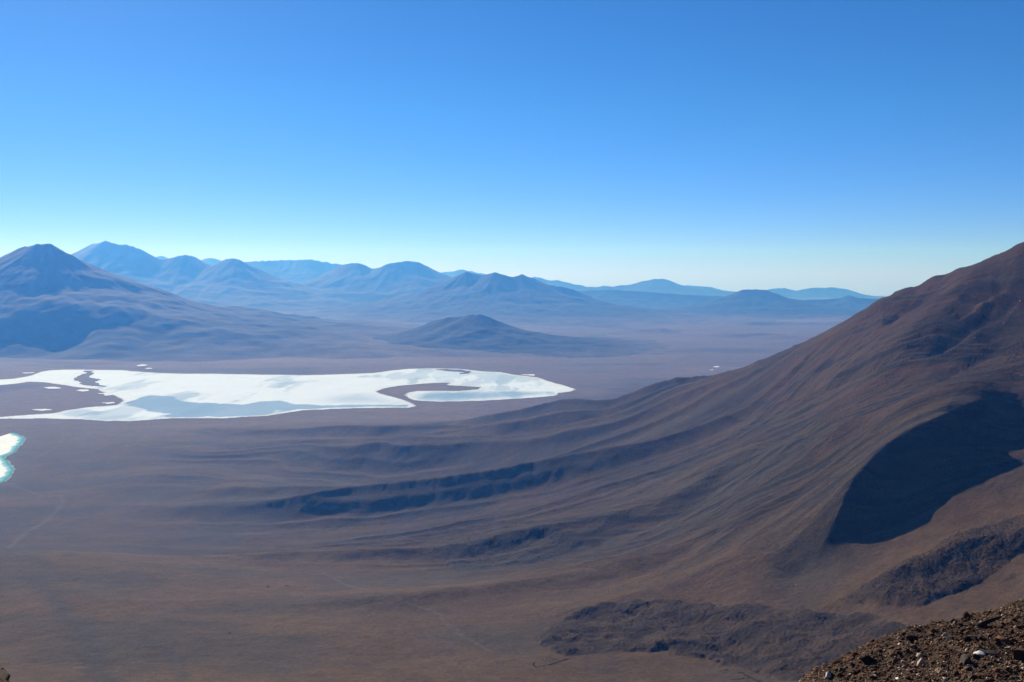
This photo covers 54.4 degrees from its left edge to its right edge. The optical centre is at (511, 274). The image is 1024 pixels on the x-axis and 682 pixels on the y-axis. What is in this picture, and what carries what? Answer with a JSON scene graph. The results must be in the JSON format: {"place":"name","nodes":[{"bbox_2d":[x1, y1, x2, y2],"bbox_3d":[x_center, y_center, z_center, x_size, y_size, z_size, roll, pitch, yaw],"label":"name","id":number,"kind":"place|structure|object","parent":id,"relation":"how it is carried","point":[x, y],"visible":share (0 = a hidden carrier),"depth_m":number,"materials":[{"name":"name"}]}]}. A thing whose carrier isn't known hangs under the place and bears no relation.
{"place":"outdoors","nodes":[
{"label":"outdoors","id":0,"kind":"place"},
{"bbox_2d":[0,433,25,482],"bbox_3d":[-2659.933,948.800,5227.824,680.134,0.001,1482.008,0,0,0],"label":"lagoon water","id":1,"kind":"structure","parent":0,"point":[10,443],"depth_m":5366.66,"materials":[{"name":"white liquid"}]},
{"bbox_2d":[74,371,103,385],"bbox_3d":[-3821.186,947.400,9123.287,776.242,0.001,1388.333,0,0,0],"label":"land","id":2,"kind":"structure","parent":0,"point":[85,379],"depth_m":8983.62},
{"bbox_2d":[71,241,229,301],"bbox_3d":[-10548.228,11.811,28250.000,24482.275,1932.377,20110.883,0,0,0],"label":"mountain","id":3,"kind":"structure","parent":0,"point":[132,263],"depth_m":26862.14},
{"bbox_2d":[202,258,220,265],"bbox_3d":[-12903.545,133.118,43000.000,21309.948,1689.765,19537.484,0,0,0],"label":"mountain","id":4,"kind":"structure","parent":0,"point":[211,261],"depth_m":42707.22,"materials":[{"name":"blue stone"}]},
{"bbox_2d":[170,258,359,313],"bbox_3d":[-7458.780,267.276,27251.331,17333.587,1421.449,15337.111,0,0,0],"label":"mountain","id":5,"kind":"structure","parent":0,"point":[235,282],"depth_m":25164.69,"materials":[{"name":"blue stone"}]},
{"bbox_2d":[245,259,341,283],"bbox_3d":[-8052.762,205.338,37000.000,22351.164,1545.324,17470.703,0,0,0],"label":"mountain","id":6,"kind":"structure","parent":0,"point":[299,271],"depth_m":36339.10,"materials":[{"name":"blue stone"}]},
{"bbox_2d":[0,244,649,361],"bbox_3d":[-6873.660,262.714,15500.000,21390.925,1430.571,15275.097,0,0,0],"label":"mountain","id":7,"kind":"structure","parent":0,"point":[56,302],"depth_m":12617.14,"materials":[{"name":"stone"}]},
{"bbox_2d":[321,293,400,302],"bbox_3d":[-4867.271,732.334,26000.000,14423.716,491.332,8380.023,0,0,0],"label":"mountain","id":8,"kind":"structure","parent":0,"point":[357,298],"depth_m":25681.38,"materials":[{"name":"blue stone"}]},
{"bbox_2d":[299,261,452,295],"bbox_3d":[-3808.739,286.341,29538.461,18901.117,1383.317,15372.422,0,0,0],"label":"mountain","id":9,"kind":"structure","parent":0,"point":[403,278],"depth_m":28302.57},
{"bbox_2d":[435,369,469,373],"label":"land","id":10,"kind":"structure","parent":0,"point":[464,371],"depth_m":9826.18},
{"bbox_2d":[442,269,485,276],"bbox_3d":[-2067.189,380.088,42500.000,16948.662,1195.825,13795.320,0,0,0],"label":"mountain","id":11,"kind":"structure","parent":0,"point":[454,273],"depth_m":42291.09,"materials":[{"name":"blue stone"}]},
{"bbox_2d":[0,242,1023,681],"bbox_3d":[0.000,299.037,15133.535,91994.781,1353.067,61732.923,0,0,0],"label":"ground","id":12,"kind":"structure","parent":0,"point":[370,506],"depth_m":2325.61,"materials":[{"name":"brown soil"}]},
{"bbox_2d":[0,368,576,420],"bbox_3d":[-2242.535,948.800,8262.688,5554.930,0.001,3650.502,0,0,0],"label":"salt flat","id":13,"kind":"structure","parent":12,"relation":"in","point":[146,395],"depth_m":8073.83,"materials":[{"name":"white"}]},
{"bbox_2d":[446,523,579,571],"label":"lava rubble","id":14,"kind":"object","parent":12,"relation":"on","point":[507,555],"visible":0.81,"depth_m":2445.24,"materials":[{"name":"brown stone"}]},
{"bbox_2d":[540,600,903,676],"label":"lava rubble","id":15,"kind":"object","parent":12,"relation":"on","point":[704,631],"visible":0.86,"depth_m":1497.33,"materials":[{"name":"brown stone"}]},
{"bbox_2d":[841,515,1023,606],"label":"lava rubble","id":16,"kind":"object","parent":12,"relation":"on","point":[908,580],"visible":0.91,"depth_m":1472.92,"materials":[{"name":"brown stone"}]},
{"bbox_2d":[0,601,1023,681],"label":"slope","id":17,"kind":"structure","parent":0,"point":[902,654],"depth_m":38.23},
{"bbox_2d":[0,668,9,680],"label":"rock","id":18,"kind":"object","parent":17,"relation":"on","point":[4,674],"visible":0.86,"depth_m":30.70,"materials":[{"name":"grey stone"}]},
{"bbox_2d":[859,655,877,662],"bbox_3d":[13.629,14.733,37.999,0.791,0.397,0.335,12,-9,-14],"label":"rock","id":19,"kind":"object","parent":17,"relation":"on","point":[865,658],"visible":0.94,"depth_m":37.90,"materials":[{"name":"brown stone"}]},
{"bbox_2d":[873,649,882,653],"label":"rock","id":20,"kind":"object","parent":17,"relation":"on","point":[877,650],"visible":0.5,"depth_m":40.07,"materials":[{"name":"stone"}]},
{"bbox_2d":[799,599,1023,681],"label":"scree","id":21,"kind":"structure","parent":17,"relation":"on","point":[997,639],"depth_m":38.51,"materials":[{"name":"gravel"}]},
{"bbox_2d":[917,658,925,665],"bbox_3d":[15.257,14.535,37.051,0.364,0.555,0.221,7,16,38],"label":"rock","id":22,"kind":"object","parent":21,"relation":"on","point":[920,661],"visible":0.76,"depth_m":36.99,"materials":[{"name":"white stone"}]},
{"bbox_2d":[962,611,973,618],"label":"rock","id":23,"kind":"object","parent":21,"relation":"on","point":[965,614],"visible":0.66,"depth_m":47.44,"materials":[{"name":"brown stone"}]},
{"bbox_2d":[973,651,985,655],"bbox_3d":[17.404,14.139,37.068,0.428,0.213,0.335,0,0,8],"label":"rock","id":24,"kind":"object","parent":21,"relation":"on","point":[980,653],"visible":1,"depth_m":36.97,"materials":[{"name":"white stone"}]},
{"bbox_2d":[975,616,1001,627],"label":"rock","id":25,"kind":"object","parent":21,"relation":"on","point":[984,623],"visible":0.57,"depth_m":43.74,"materials":[{"name":"brown stone"}]},
{"bbox_2d":[905,635,917,640],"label":"rock","id":26,"kind":"object","parent":17,"relation":"on","point":[910,637],"visible":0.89,"depth_m":41.58,"materials":[{"name":"brown stone"}]},
{"bbox_2d":[946,636,953,640],"bbox_3d":[17.514,14.522,39.693,0.291,0.177,0.375,-23,7,-22],"label":"rock","id":27,"kind":"object","parent":17,"relation":"on","point":[950,638],"visible":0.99,"depth_m":39.68,"materials":[{"name":"grey stone"}]},
{"bbox_2d":[960,654,971,664],"bbox_3d":[16.770,14.307,36.713,0.372,0.511,0.861,0,0,14],"label":"rock","id":28,"kind":"object","parent":17,"relation":"on","point":[965,659],"visible":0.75,"depth_m":36.54,"materials":[{"name":"grey stone"}]},
{"bbox_2d":[968,674,981,679],"bbox_3d":[15.608,13.601,33.545,0.428,0.249,0.228,0,0,17],"label":"rock","id":29,"kind":"object","parent":17,"relation":"on","point":[972,676],"visible":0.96,"depth_m":33.49,"materials":[{"name":"brown stone"}]},
{"bbox_2d":[978,634,986,640],"bbox_3d":[18.615,14.405,39.419,0.270,0.211,0.474,0,0,-7],"label":"rock","id":30,"kind":"object","parent":17,"relation":"on","point":[981,637],"visible":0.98,"depth_m":39.39,"materials":[{"name":"brown stone"}]},
{"bbox_2d":[978,649,1003,657],"bbox_3d":[18.032,14.191,37.096,1.189,0.222,0.357,16,0,23],"label":"rock","id":31,"kind":"object","parent":17,"relation":"on","point":[992,652],"visible":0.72,"depth_m":37.10,"materials":[{"name":"stone"}]},
{"bbox_2d":[1013,648,1023,659],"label":"rock","id":32,"kind":"object","parent":17,"relation":"on","point":[1018,653],"visible":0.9,"depth_m":36.63,"materials":[{"name":"brown stone"}]},
{"bbox_2d":[0,0,1023,295],"label":"sky","id":33,"kind":"structure","parent":0,"point":[866,147],"materials":[{"name":"blue"}]},
{"bbox_2d":[372,314,671,357],"bbox_3d":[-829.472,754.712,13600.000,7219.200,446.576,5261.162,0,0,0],"label":"mountain","id":34,"kind":"structure","parent":0,"point":[480,332],"depth_m":12674.53,"materials":[{"name":"stone"}]},
{"bbox_2d":[290,272,789,326],"bbox_3d":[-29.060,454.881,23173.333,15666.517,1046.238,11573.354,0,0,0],"label":"mountain","id":35,"kind":"structure","parent":0,"point":[522,299],"depth_m":21204.77,"materials":[{"name":"stone"}]},
{"bbox_2d":[532,277,814,299],"bbox_3d":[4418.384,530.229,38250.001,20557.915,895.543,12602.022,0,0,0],"label":"mountain","id":36,"kind":"structure","parent":0,"point":[660,286],"depth_m":37656.84,"materials":[{"name":"blue stone"}]},
{"bbox_2d":[578,290,801,307],"bbox_3d":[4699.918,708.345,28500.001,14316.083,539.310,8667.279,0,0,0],"label":"mountain","id":37,"kind":"structure","parent":0,"point":[643,299],"depth_m":28211.63,"materials":[{"name":"blue stone"}]},
{"bbox_2d":[685,285,732,291],"bbox_3d":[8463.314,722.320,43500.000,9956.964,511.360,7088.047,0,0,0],"label":"mountain","id":38,"kind":"structure","parent":0,"point":[703,287],"depth_m":43330.18,"materials":[{"name":"blue stone"}]},
{"bbox_2d":[654,289,861,318],"bbox_3d":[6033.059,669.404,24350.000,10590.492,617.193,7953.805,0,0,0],"label":"mountain","id":39,"kind":"structure","parent":0,"point":[762,304],"depth_m":23275.01,"materials":[{"name":"stone"}]},
{"bbox_2d":[768,287,881,298],"bbox_3d":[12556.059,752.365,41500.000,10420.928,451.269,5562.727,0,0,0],"label":"mountain","id":40,"kind":"structure","parent":0,"point":[826,293],"depth_m":40927.15,"materials":[{"name":"blue stone"}]},
{"bbox_2d":[799,295,877,309],"bbox_3d":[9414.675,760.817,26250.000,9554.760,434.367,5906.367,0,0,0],"label":"mountain","id":41,"kind":"structure","parent":0,"point":[849,302],"depth_m":25957.60,"materials":[{"name":"stone"}]}
]}

